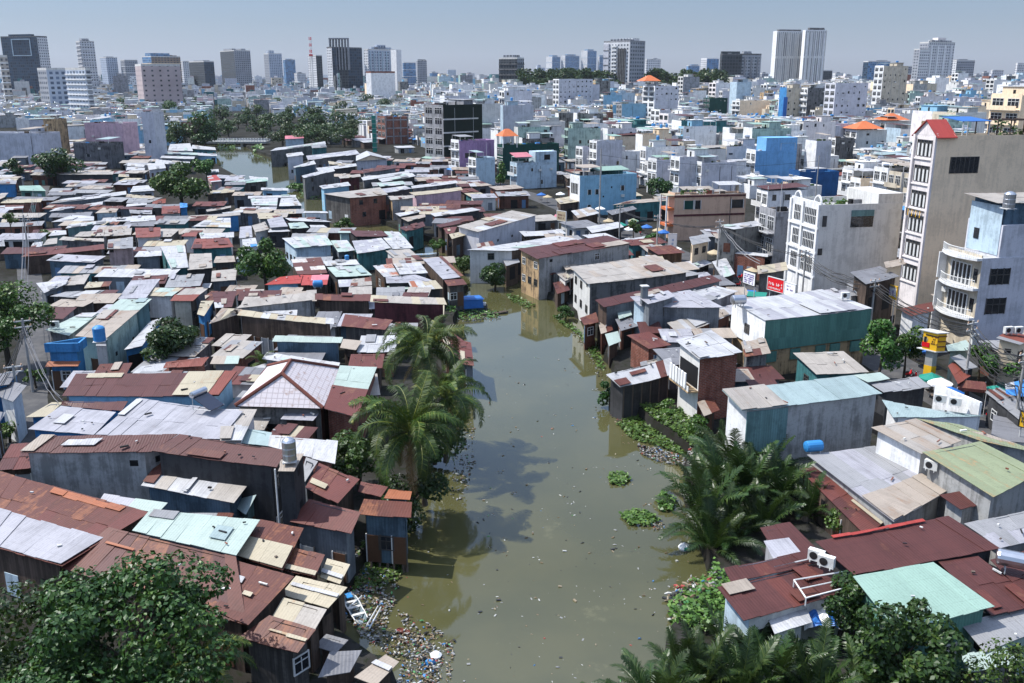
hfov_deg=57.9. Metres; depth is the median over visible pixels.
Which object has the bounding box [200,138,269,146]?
bridge
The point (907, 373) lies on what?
motorbike
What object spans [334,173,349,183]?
shed
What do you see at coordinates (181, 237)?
shed
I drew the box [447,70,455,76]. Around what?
tower
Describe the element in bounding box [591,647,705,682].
nipa palm
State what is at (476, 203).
shed
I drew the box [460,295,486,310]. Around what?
covered boat
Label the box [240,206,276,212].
shack
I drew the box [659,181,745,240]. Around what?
townhouse
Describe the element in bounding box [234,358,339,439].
hip roof house
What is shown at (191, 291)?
shack
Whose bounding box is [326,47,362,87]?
tower
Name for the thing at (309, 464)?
shack
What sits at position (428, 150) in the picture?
window
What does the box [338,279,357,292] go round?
shack
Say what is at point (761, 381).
shed
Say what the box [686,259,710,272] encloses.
shack
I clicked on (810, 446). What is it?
water tank
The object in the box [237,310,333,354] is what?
shack
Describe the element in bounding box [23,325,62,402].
power cable
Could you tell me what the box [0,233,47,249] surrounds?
shed
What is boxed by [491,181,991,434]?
street
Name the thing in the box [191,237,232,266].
shack
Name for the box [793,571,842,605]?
metal rack
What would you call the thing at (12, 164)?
broadleaf tree
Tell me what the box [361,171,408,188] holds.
shack
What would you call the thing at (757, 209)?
window
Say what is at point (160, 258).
shed
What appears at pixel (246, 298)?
shed
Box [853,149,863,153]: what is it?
townhouse
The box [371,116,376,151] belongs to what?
scaffold tower
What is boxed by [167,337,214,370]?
shed
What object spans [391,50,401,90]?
tower
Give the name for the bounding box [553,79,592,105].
apartment building
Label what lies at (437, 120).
window
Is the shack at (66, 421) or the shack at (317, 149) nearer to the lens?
the shack at (66, 421)
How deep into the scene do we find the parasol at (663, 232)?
183.47 m
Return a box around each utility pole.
[3,363,22,381]
[13,318,34,391]
[18,214,28,246]
[598,148,601,224]
[617,205,623,238]
[654,214,661,244]
[715,219,723,266]
[801,250,810,291]
[815,156,819,196]
[867,278,879,344]
[963,320,978,392]
[1015,352,1023,408]
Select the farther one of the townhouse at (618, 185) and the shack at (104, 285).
the townhouse at (618, 185)
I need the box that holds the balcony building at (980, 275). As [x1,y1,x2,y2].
[929,192,1023,348]
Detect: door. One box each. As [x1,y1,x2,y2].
[0,431,3,457]
[15,473,32,480]
[51,370,64,389]
[55,268,60,275]
[91,358,98,370]
[200,324,204,336]
[206,320,209,336]
[248,216,252,225]
[254,336,262,353]
[260,337,268,354]
[272,338,277,352]
[300,544,314,551]
[331,551,347,582]
[365,533,381,562]
[391,535,407,564]
[457,292,463,305]
[522,200,525,207]
[706,413,712,429]
[737,265,742,276]
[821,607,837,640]
[831,515,841,537]
[946,287,968,314]
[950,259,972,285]
[965,672,974,682]
[1016,349,1022,370]
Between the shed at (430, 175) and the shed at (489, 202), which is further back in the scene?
the shed at (430, 175)
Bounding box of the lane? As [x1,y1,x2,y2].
[7,185,50,449]
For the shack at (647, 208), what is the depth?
211.94 m
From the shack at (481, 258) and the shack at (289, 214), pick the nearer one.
the shack at (481, 258)
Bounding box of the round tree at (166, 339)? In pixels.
[140,315,199,361]
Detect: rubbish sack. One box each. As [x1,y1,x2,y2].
[430,651,441,659]
[678,542,689,551]
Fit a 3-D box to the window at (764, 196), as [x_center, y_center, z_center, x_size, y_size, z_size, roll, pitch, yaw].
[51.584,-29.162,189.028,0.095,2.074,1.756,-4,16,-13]
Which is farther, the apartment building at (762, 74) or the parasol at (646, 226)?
the apartment building at (762, 74)
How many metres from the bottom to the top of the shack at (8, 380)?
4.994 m
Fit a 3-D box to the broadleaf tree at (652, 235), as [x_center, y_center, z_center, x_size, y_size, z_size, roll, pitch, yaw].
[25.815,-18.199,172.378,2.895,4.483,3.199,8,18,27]
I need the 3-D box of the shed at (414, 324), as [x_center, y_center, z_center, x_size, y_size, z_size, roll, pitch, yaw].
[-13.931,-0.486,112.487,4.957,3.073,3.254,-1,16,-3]
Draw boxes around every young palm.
[87,640,163,682]
[245,350,272,366]
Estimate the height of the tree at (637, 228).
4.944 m
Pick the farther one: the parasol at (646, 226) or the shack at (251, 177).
the shack at (251, 177)
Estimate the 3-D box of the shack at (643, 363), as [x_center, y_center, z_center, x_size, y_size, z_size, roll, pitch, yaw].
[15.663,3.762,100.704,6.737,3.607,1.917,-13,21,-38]
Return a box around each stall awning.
[746,291,766,296]
[957,380,986,414]
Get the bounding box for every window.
[60,371,70,380]
[192,309,197,318]
[273,472,279,491]
[276,511,282,523]
[292,649,309,676]
[378,535,393,550]
[425,107,431,112]
[425,117,432,123]
[426,127,432,133]
[426,137,432,143]
[426,147,432,153]
[435,107,441,113]
[435,118,441,123]
[435,128,441,133]
[435,138,442,144]
[435,148,442,154]
[450,292,456,300]
[465,153,475,157]
[488,253,493,259]
[544,154,549,159]
[571,182,577,193]
[587,326,593,335]
[594,253,599,259]
[670,173,673,180]
[675,160,678,168]
[683,200,693,209]
[694,200,700,209]
[697,165,700,172]
[731,199,743,208]
[744,323,749,334]
[755,207,758,217]
[756,192,760,201]
[759,213,765,226]
[761,235,764,248]
[762,193,766,203]
[765,237,772,251]
[767,215,773,229]
[784,194,790,199]
[790,250,796,266]
[792,227,798,242]
[794,204,800,219]
[800,254,811,271]
[802,230,814,248]
[803,373,808,380]
[804,207,816,223]
[822,216,826,226]
[841,184,845,190]
[842,172,846,179]
[850,210,874,226]
[874,171,879,180]
[881,172,886,181]
[888,174,893,182]
[895,175,900,185]
[901,263,917,281]
[903,178,907,187]
[904,238,920,257]
[907,214,923,232]
[910,189,926,207]
[913,164,929,182]
[916,139,932,156]
[945,642,957,659]
[949,157,979,173]
[968,298,973,311]
[973,227,979,238]
[973,268,977,282]
[984,297,1006,314]
[988,268,1010,284]
[989,127,999,132]
[990,112,1001,118]
[990,408,997,420]
[992,98,1003,105]
[1005,113,1017,122]
[1007,98,1019,107]
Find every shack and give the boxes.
[0,180,16,196]
[0,205,23,212]
[0,239,4,259]
[0,370,18,422]
[0,382,27,442]
[0,412,5,458]
[0,471,147,605]
[19,185,45,196]
[20,434,177,499]
[22,244,103,274]
[26,402,61,437]
[29,406,115,436]
[31,242,42,246]
[32,228,61,239]
[36,280,67,308]
[43,238,56,246]
[44,337,86,389]
[46,312,98,341]
[47,307,76,322]
[48,274,89,291]
[49,191,125,204]
[49,201,102,212]
[49,230,65,245]
[50,299,95,315]
[52,215,93,227]
[52,290,104,301]
[56,171,113,186]
[59,236,103,261]
[61,401,127,421]
[61,527,246,672]
[62,370,236,408]
[66,219,111,237]
[74,229,104,253]
[76,309,138,370]
[85,281,111,289]
[95,398,242,440]
[96,207,117,220]
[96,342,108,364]
[99,290,118,293]
[101,493,166,511]
[104,228,131,254]
[107,237,134,264]
[108,298,150,332]
[118,174,128,179]
[118,279,159,317]
[120,207,152,216]
[124,318,160,372]
[126,167,144,170]
[126,194,153,197]
[126,197,162,205]
[126,203,146,206]
[127,163,144,167]
[129,209,151,215]
[130,185,154,195]
[130,215,155,221]
[132,509,259,562]
[133,363,164,372]
[134,251,161,268]
[135,227,160,246]
[141,464,246,517]
[147,162,165,177]
[148,287,182,317]
[152,199,165,203]
[153,434,282,523]
[155,159,189,172]
[160,156,194,166]
[160,245,187,274]
[161,229,179,239]
[162,206,179,215]
[163,357,208,372]
[165,152,197,158]
[168,143,192,152]
[170,294,199,325]
[177,288,207,322]
[180,203,186,215]
[182,232,197,252]
[187,212,239,231]
[188,253,212,287]
[191,145,215,153]
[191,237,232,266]
[193,218,230,232]
[197,153,216,163]
[197,301,213,336]
[199,232,233,254]
[202,283,211,294]
[206,169,218,180]
[206,190,234,204]
[206,206,230,213]
[206,560,293,671]
[207,175,221,189]
[209,308,241,352]
[210,356,239,370]
[211,269,236,291]
[212,291,236,314]
[213,256,234,269]
[220,409,256,444]
[223,210,242,225]
[232,178,267,192]
[237,291,314,334]
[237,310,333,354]
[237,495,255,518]
[237,519,303,599]
[239,226,251,246]
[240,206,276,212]
[240,615,315,682]
[242,238,256,249]
[242,429,271,446]
[248,195,295,208]
[249,176,267,187]
[251,198,277,208]
[252,222,268,248]
[255,363,266,367]
[257,213,278,235]
[261,188,287,195]
[262,352,339,365]
[265,275,302,289]
[267,216,287,238]
[268,229,289,246]
[268,435,337,470]
[271,141,325,166]
[272,335,342,361]
[273,597,326,672]
[274,211,292,217]
[274,453,305,548]
[279,197,301,208]
[282,235,332,266]
[284,548,324,599]
[285,135,303,146]
[285,576,346,640]
[286,152,303,179]
[286,218,330,236]
[288,222,308,235]
[290,499,360,582]
[291,257,326,290]
[294,160,315,182]
[301,274,328,306]
[302,167,334,199]
[303,211,327,220]
[304,457,317,501]
[305,463,359,535]
[306,150,359,170]
[310,225,327,227]
[311,143,326,154]
[315,293,370,317]
[316,163,356,174]
[318,650,361,682]
[319,634,347,663]
[320,182,350,210]
[320,558,349,632]
[323,259,359,285]
[324,365,376,440]
[325,187,387,225]
[327,265,370,293]
[328,161,346,165]
[331,240,354,259]
[338,174,360,190]
[338,231,350,242]
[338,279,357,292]
[340,339,361,365]
[341,314,392,353]
[348,286,371,313]
[349,230,387,251]
[350,277,371,286]
[352,238,390,270]
[354,655,398,682]
[356,151,386,169]
[358,482,387,532]
[359,499,411,572]
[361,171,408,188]
[362,165,396,174]
[370,295,446,340]
[374,264,398,286]
[377,181,405,188]
[379,173,414,191]
[383,186,411,211]
[384,231,403,237]
[384,237,412,249]
[384,489,411,551]
[386,249,422,260]
[386,275,429,291]
[387,195,414,219]
[394,262,427,277]
[395,210,420,232]
[399,222,424,250]
[402,214,424,235]
[408,280,442,297]
[409,187,462,205]
[411,180,457,191]
[423,256,463,300]
[430,208,479,230]
[437,218,469,252]
[440,331,467,373]
[443,227,456,255]
[444,279,466,311]
[449,232,464,258]
[454,341,473,396]
[457,210,534,255]
[468,236,578,282]
[476,241,494,247]
[503,259,519,286]
[519,235,631,299]
[550,272,555,291]
[553,281,569,310]
[556,196,578,217]
[556,271,573,295]
[563,264,576,289]
[570,255,688,320]
[572,207,598,223]
[580,312,598,349]
[586,222,623,239]
[595,275,720,345]
[598,322,612,354]
[605,331,620,367]
[606,358,671,419]
[607,206,635,227]
[614,197,665,221]
[615,316,637,349]
[618,310,631,319]
[623,236,644,239]
[630,290,723,333]
[640,290,674,337]
[640,359,656,365]
[668,307,730,334]
[669,330,741,418]
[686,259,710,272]
[686,270,700,279]
[689,234,710,262]
[693,285,736,305]
[697,397,719,429]
[712,258,734,286]
[717,564,846,662]
[719,221,761,270]
[722,375,881,465]
[724,551,816,581]
[731,289,872,374]
[733,250,767,279]
[741,337,770,366]
[757,262,787,295]
[760,522,815,559]
[769,608,811,658]
[800,466,882,537]
[808,446,945,528]
[815,516,998,627]
[846,283,856,301]
[850,266,899,340]
[853,562,994,676]
[854,372,889,386]
[869,376,929,435]
[871,418,960,475]
[882,384,981,429]
[884,258,905,328]
[899,302,933,343]
[919,419,1023,462]
[922,441,1023,529]
[938,556,1023,616]
[940,491,976,528]
[946,340,968,380]
[948,362,970,391]
[950,354,977,396]
[961,646,1016,682]
[963,609,1023,678]
[964,511,1023,569]
[985,387,1023,430]
[990,551,1023,589]
[991,415,1023,445]
[993,334,1023,388]
[1005,380,1023,400]
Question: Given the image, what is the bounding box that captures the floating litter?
[396,311,688,681]
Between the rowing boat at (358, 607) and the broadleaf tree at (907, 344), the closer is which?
the rowing boat at (358, 607)
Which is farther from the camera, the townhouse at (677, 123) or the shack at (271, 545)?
the townhouse at (677, 123)
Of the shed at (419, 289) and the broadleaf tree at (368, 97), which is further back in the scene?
the broadleaf tree at (368, 97)
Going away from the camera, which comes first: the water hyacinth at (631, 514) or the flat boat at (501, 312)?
the water hyacinth at (631, 514)
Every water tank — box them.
[92,325,106,342]
[281,437,296,464]
[312,280,322,286]
[730,295,746,307]
[803,440,823,453]
[995,548,1023,573]
[999,191,1016,210]
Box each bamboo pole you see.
[365,606,377,627]
[368,607,380,629]
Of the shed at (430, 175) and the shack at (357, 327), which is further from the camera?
the shed at (430, 175)
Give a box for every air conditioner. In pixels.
[50,321,59,328]
[807,546,825,561]
[817,552,835,570]
[840,292,849,299]
[923,458,938,472]
[934,393,946,404]
[949,396,961,407]
[1003,326,1013,334]
[1013,326,1023,334]
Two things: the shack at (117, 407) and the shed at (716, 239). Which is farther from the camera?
the shed at (716, 239)
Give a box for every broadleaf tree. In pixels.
[0,279,57,371]
[0,549,241,682]
[0,579,117,682]
[2,158,23,175]
[30,147,86,178]
[116,97,125,103]
[147,632,257,682]
[148,161,212,202]
[161,100,181,112]
[165,120,192,143]
[166,133,177,148]
[181,110,217,144]
[186,125,220,145]
[190,159,214,181]
[205,119,224,131]
[209,104,232,120]
[217,118,237,137]
[229,118,245,128]
[233,108,257,124]
[233,237,290,289]
[246,120,275,139]
[248,104,267,117]
[257,113,283,129]
[265,122,293,146]
[270,113,314,137]
[275,106,295,120]
[291,127,314,143]
[292,122,320,143]
[293,104,333,128]
[306,127,333,142]
[311,111,351,134]
[319,123,336,144]
[330,127,357,146]
[331,101,359,114]
[340,118,361,133]
[342,112,357,128]
[359,93,373,101]
[371,98,391,106]
[645,232,658,237]
[646,177,672,194]
[853,597,972,682]
[858,318,903,371]
[892,325,924,378]
[954,637,1023,682]
[970,342,991,380]
[979,352,1021,384]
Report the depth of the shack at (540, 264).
145.00 m
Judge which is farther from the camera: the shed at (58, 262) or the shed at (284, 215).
the shed at (284, 215)
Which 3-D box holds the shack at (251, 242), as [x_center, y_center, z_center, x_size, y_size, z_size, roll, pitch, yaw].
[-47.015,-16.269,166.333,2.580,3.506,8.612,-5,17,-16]
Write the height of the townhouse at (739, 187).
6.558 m
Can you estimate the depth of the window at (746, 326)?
104.21 m
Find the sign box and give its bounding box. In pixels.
[917,329,949,390]
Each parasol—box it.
[603,218,613,223]
[641,224,651,233]
[658,230,669,236]
[709,250,716,260]
[745,267,757,272]
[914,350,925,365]
[919,372,943,396]
[927,378,952,395]
[947,386,964,394]
[985,385,1005,393]
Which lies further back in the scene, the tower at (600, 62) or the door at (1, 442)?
the tower at (600, 62)
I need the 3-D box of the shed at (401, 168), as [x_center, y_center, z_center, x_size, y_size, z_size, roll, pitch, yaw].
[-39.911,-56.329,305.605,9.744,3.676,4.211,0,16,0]
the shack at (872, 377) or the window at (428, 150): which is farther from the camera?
the window at (428, 150)
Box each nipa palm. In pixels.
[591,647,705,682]
[640,624,723,682]
[649,620,758,682]
[652,464,758,541]
[654,444,750,497]
[662,434,778,528]
[670,489,765,564]
[677,481,781,555]
[679,599,772,676]
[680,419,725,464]
[688,424,773,478]
[692,626,812,682]
[704,440,802,501]
[704,620,808,680]
[712,623,827,682]
[715,478,805,536]
[722,434,810,499]
[734,442,816,508]
[765,470,831,521]
[770,616,868,682]
[784,457,812,490]
[792,632,905,682]
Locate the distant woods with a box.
[516,67,729,84]
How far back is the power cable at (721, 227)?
143.35 m
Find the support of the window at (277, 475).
in the shack at (251, 468)
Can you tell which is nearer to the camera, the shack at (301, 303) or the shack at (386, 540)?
the shack at (386, 540)
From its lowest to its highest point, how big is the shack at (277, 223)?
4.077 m
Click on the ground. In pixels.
(812, 531)
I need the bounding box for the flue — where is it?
[640,284,649,304]
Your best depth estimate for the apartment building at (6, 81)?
770.94 m
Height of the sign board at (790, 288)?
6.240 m
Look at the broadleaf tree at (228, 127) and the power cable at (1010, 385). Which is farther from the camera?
the broadleaf tree at (228, 127)
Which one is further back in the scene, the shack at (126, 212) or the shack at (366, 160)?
the shack at (366, 160)
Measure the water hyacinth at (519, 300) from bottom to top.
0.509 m
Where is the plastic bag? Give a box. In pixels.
[421,659,435,665]
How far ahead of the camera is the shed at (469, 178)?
273.29 m
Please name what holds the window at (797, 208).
in the townhouse at (855, 229)
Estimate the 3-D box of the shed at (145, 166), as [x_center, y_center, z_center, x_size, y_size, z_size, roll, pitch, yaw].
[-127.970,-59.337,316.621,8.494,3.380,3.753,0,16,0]
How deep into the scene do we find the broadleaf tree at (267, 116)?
564.29 m
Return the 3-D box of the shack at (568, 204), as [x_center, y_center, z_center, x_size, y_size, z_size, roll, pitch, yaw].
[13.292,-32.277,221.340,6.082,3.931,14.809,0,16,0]
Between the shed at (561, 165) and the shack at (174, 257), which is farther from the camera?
the shed at (561, 165)
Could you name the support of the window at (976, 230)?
in the balcony building at (980, 275)
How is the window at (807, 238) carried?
in the townhouse at (855, 229)
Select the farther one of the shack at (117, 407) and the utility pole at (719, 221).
the utility pole at (719, 221)
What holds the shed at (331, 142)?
on the ground
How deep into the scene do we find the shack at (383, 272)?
141.71 m
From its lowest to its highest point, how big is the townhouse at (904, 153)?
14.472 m
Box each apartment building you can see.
[0,55,12,101]
[37,68,69,105]
[65,67,94,113]
[135,64,183,105]
[294,72,305,84]
[366,71,395,99]
[422,99,481,158]
[430,71,437,75]
[477,74,486,79]
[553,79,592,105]
[637,75,678,118]
[760,72,767,77]
[778,84,809,116]
[798,84,824,116]
[823,79,867,117]
[832,72,843,77]
[871,61,908,103]
[981,71,988,79]
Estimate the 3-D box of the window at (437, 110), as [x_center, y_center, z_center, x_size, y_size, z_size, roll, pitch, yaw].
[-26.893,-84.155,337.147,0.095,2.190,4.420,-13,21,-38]
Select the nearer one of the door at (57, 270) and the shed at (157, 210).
the door at (57, 270)
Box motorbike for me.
[905,368,913,377]
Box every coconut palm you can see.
[347,370,469,506]
[375,314,477,450]
[407,358,490,463]
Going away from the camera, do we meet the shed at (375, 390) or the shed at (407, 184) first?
the shed at (375, 390)
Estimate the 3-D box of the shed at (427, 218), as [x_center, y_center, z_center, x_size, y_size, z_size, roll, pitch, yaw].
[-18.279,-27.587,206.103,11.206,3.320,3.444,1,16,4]
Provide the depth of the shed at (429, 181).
267.71 m
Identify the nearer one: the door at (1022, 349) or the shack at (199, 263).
the door at (1022, 349)
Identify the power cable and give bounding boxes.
[0,325,25,385]
[17,193,36,344]
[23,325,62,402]
[604,155,812,166]
[620,208,804,256]
[720,223,759,263]
[803,254,1023,368]
[964,341,1023,425]
[971,330,1022,364]
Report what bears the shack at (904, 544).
on the ground
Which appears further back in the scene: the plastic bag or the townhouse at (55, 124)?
the townhouse at (55, 124)
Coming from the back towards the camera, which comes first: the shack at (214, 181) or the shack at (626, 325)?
the shack at (214, 181)
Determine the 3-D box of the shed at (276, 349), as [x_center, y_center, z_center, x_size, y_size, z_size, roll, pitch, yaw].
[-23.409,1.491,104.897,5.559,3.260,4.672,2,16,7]
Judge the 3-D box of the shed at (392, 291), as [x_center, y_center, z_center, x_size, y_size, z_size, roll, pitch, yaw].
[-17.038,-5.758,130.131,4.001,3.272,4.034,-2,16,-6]
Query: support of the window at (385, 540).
in the shack at (386, 540)
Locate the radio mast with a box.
[309,37,313,86]
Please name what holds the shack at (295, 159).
on the ground
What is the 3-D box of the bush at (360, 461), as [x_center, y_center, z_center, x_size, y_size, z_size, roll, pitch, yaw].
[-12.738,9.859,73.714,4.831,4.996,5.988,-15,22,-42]
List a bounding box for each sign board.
[556,210,566,235]
[668,234,676,247]
[742,269,756,296]
[767,276,784,295]
[783,281,796,293]
[888,284,897,335]
[1018,410,1023,436]
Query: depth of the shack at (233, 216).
197.62 m
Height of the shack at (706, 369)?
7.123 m
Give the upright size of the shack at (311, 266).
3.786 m
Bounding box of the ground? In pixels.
[0,77,1023,682]
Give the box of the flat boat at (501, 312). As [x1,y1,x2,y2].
[481,311,507,314]
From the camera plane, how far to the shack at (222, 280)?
137.34 m
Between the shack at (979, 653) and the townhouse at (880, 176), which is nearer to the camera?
the shack at (979, 653)
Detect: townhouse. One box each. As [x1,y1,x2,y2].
[0,127,62,164]
[42,114,70,153]
[73,134,124,168]
[84,114,139,152]
[138,123,182,145]
[140,101,167,159]
[377,109,408,144]
[447,134,493,175]
[466,146,494,184]
[496,129,558,178]
[507,150,556,188]
[514,120,549,142]
[519,132,553,142]
[560,119,600,158]
[570,164,636,214]
[575,145,588,170]
[587,134,622,170]
[602,122,635,139]
[609,133,640,149]
[616,100,646,119]
[622,146,639,173]
[635,124,659,134]
[635,124,671,168]
[637,135,684,184]
[641,154,671,185]
[644,151,674,179]
[647,151,678,192]
[650,109,670,123]
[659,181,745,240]
[668,144,717,191]
[669,129,677,144]
[671,111,715,128]
[675,114,716,145]
[678,136,695,148]
[684,144,702,154]
[688,145,727,159]
[692,154,736,190]
[703,95,727,113]
[716,134,719,147]
[720,135,756,159]
[722,120,760,145]
[728,127,761,145]
[729,159,750,181]
[731,100,769,114]
[735,171,769,191]
[740,115,769,126]
[742,175,784,198]
[743,117,791,142]
[743,136,797,183]
[751,183,809,221]
[755,134,801,169]
[756,181,788,264]
[773,119,793,120]
[775,176,821,196]
[781,121,806,135]
[783,186,903,291]
[788,157,838,196]
[791,133,808,154]
[796,115,835,139]
[800,150,838,168]
[803,133,831,168]
[804,167,824,168]
[825,167,842,171]
[828,136,853,164]
[836,156,879,195]
[837,179,841,194]
[838,159,855,167]
[843,121,886,148]
[843,150,885,168]
[850,164,888,186]
[852,145,874,158]
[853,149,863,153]
[856,143,886,159]
[859,147,898,159]
[864,147,890,155]
[869,144,901,154]
[870,152,910,189]
[871,150,906,158]
[874,113,910,128]
[882,150,910,165]
[884,162,909,192]
[887,134,909,146]
[895,145,911,158]
[896,141,912,151]
[901,173,908,218]
[909,102,955,141]
[921,115,971,128]
[932,106,986,132]
[953,125,972,130]
[954,127,976,132]
[962,100,990,118]
[985,86,1023,132]
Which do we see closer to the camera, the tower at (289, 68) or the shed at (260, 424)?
the shed at (260, 424)
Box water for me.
[200,145,707,682]
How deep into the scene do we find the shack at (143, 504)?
62.04 m
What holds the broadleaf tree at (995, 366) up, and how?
on the ground
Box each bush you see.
[1,420,18,442]
[2,213,19,232]
[22,368,46,388]
[39,229,50,237]
[285,182,302,190]
[331,429,390,490]
[332,217,354,227]
[377,472,453,532]
[401,421,466,464]
[429,238,446,255]
[454,256,469,274]
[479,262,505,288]
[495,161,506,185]
[556,305,575,320]
[597,381,609,406]
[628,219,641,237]
[658,398,683,414]
[686,413,709,431]
[695,427,724,443]
[821,570,873,648]
[824,506,851,530]
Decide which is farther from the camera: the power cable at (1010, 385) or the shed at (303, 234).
the shed at (303, 234)
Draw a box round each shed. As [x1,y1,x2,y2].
[0,169,24,175]
[0,176,21,188]
[0,178,17,191]
[0,193,7,198]
[0,196,3,205]
[0,209,9,212]
[0,212,46,227]
[0,221,44,234]
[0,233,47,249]
[0,443,32,480]
[1,198,42,212]
[1,245,67,268]
[11,156,28,164]
[13,196,60,210]
[18,165,33,169]
[19,170,33,179]
[31,172,56,185]
[42,204,91,221]
[46,254,104,277]
[47,191,77,199]
[49,188,71,191]
[49,212,91,227]
[58,221,108,236]
[58,264,140,281]
[60,370,95,400]
[63,180,98,187]
[65,183,86,189]
[70,163,94,171]
[72,189,112,196]
[75,183,112,188]
[76,293,121,311]
[79,185,107,189]
[81,179,108,182]
[82,170,110,171]
[85,167,105,169]
[86,162,107,169]
[86,186,112,189]
[87,204,122,220]
[91,224,131,230]
[94,268,179,292]
[95,362,131,373]
[96,226,127,247]
[97,304,112,315]
[101,216,131,224]
[103,197,128,210]
[107,245,175,253]
[109,250,163,268]
[110,221,119,224]
[112,171,127,181]
[113,181,139,194]
[119,160,150,170]
[119,178,141,180]
[123,180,146,185]
[124,152,138,159]
[124,163,148,171]
[124,221,155,240]
[126,170,148,181]
[130,151,145,155]
[130,159,155,162]
[131,274,168,287]
[131,355,199,372]
[132,155,150,158]
[132,229,183,246]
[140,370,187,373]
[143,239,187,254]
[145,203,187,216]
[154,219,189,228]
[155,215,188,220]
[164,273,204,287]
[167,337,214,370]
[174,287,203,294]
[181,228,224,238]
[188,216,217,227]
[192,201,226,214]
[193,513,233,516]
[205,291,238,315]
[211,340,261,366]
[212,333,250,351]
[217,175,244,186]
[217,186,243,192]
[224,181,245,191]
[225,177,244,181]
[225,285,257,308]
[226,391,246,408]
[231,366,265,399]
[232,191,261,208]
[233,208,273,225]
[237,290,281,302]
[241,296,267,303]
[254,417,270,431]
[257,212,288,227]
[262,310,296,314]
[266,352,324,367]
[266,423,317,447]
[274,209,303,216]
[274,335,334,350]
[280,287,303,294]
[281,406,325,438]
[282,290,316,316]
[290,217,315,218]
[291,233,328,236]
[295,256,332,267]
[307,227,355,248]
[316,311,341,336]
[327,137,341,143]
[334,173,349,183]
[336,160,353,163]
[337,313,372,342]
[342,138,351,145]
[348,354,384,390]
[350,170,363,181]
[351,138,371,146]
[357,334,396,376]
[361,140,372,148]
[369,295,397,317]
[370,374,379,420]
[372,182,412,194]
[376,165,405,171]
[376,286,404,295]
[386,256,455,268]
[387,158,393,165]
[389,322,417,349]
[392,159,419,165]
[394,145,414,152]
[399,163,431,169]
[401,205,438,211]
[402,292,428,296]
[405,169,428,177]
[405,209,451,225]
[407,287,431,296]
[408,208,433,210]
[413,167,439,173]
[415,161,430,166]
[415,176,440,184]
[416,174,442,178]
[419,203,460,207]
[422,159,447,164]
[426,179,461,183]
[430,165,450,174]
[431,157,450,164]
[432,218,459,236]
[433,216,473,222]
[434,181,465,183]
[439,207,485,219]
[442,175,463,178]
[445,200,482,207]
[451,167,467,175]
[455,171,468,176]
[456,183,475,188]
[458,176,478,180]
[461,188,478,200]
[464,192,482,200]
[466,181,490,193]
[470,193,496,210]
[484,213,500,216]
[489,185,522,200]
[496,191,530,208]
[519,229,566,240]
[535,214,557,230]
[544,233,564,237]
[557,171,566,183]
[559,160,564,170]
[559,220,597,238]
[563,159,575,168]
[564,174,569,188]
[565,235,581,238]
[566,169,581,173]
[583,233,617,238]
[623,237,667,258]
[627,332,670,367]
[636,192,642,199]
[637,322,661,337]
[639,244,661,255]
[646,245,684,262]
[653,347,679,388]
[658,329,693,347]
[673,262,698,271]
[680,186,711,191]
[691,328,736,343]
[698,272,709,277]
[700,229,718,251]
[701,275,735,287]
[713,233,719,249]
[722,305,731,327]
[726,287,747,295]
[735,369,753,386]
[737,364,784,383]
[746,379,776,385]
[793,351,868,381]
[826,288,847,295]
[979,340,999,378]
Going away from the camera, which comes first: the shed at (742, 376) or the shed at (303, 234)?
the shed at (742, 376)
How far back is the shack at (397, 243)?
164.60 m
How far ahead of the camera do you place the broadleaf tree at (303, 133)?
416.16 m
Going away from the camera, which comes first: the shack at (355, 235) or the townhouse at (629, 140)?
the shack at (355, 235)
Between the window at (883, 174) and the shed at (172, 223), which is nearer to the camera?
the shed at (172, 223)
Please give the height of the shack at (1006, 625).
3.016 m
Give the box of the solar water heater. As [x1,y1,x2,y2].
[189,386,223,411]
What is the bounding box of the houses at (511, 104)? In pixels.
[0,71,1023,158]
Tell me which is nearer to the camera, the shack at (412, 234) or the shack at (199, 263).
the shack at (199, 263)
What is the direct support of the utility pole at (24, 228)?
on the lane
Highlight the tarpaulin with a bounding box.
[804,608,841,630]
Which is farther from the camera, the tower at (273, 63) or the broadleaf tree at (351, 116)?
the tower at (273, 63)
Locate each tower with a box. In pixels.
[0,34,50,95]
[76,39,98,87]
[100,57,118,83]
[120,60,137,82]
[142,53,182,82]
[181,61,189,84]
[189,60,215,86]
[220,49,251,86]
[264,50,282,82]
[283,59,295,83]
[308,55,323,87]
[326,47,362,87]
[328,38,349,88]
[364,45,395,82]
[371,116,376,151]
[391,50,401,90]
[403,62,415,85]
[417,59,426,83]
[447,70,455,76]
[499,55,524,81]
[546,55,559,70]
[561,54,578,69]
[581,49,596,71]
[598,55,602,70]
[603,38,644,83]
[645,58,660,75]
[686,64,699,71]
[700,58,718,71]
[719,51,741,80]
[741,51,761,78]
[770,29,802,81]
[799,28,826,82]
[823,70,832,80]
[862,60,890,80]
[911,49,929,78]
[919,38,954,77]
[951,59,974,75]
[990,70,1003,76]
[1014,63,1023,73]
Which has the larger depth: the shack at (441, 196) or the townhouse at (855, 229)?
the shack at (441, 196)
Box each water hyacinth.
[217,139,235,149]
[251,143,263,152]
[352,540,402,589]
[446,302,498,319]
[507,293,535,307]
[553,315,605,369]
[607,470,631,485]
[616,402,712,454]
[619,507,660,525]
[655,490,676,511]
[667,557,729,631]
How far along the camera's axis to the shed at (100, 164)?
320.54 m
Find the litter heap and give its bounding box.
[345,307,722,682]
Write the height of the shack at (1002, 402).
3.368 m
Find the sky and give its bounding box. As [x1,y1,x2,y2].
[0,0,1023,76]
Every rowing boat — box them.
[345,592,367,623]
[416,252,438,256]
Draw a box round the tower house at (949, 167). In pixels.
[897,116,1023,307]
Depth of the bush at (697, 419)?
85.25 m
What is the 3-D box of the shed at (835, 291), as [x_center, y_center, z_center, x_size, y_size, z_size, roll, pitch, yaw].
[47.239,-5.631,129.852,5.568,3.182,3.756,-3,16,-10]

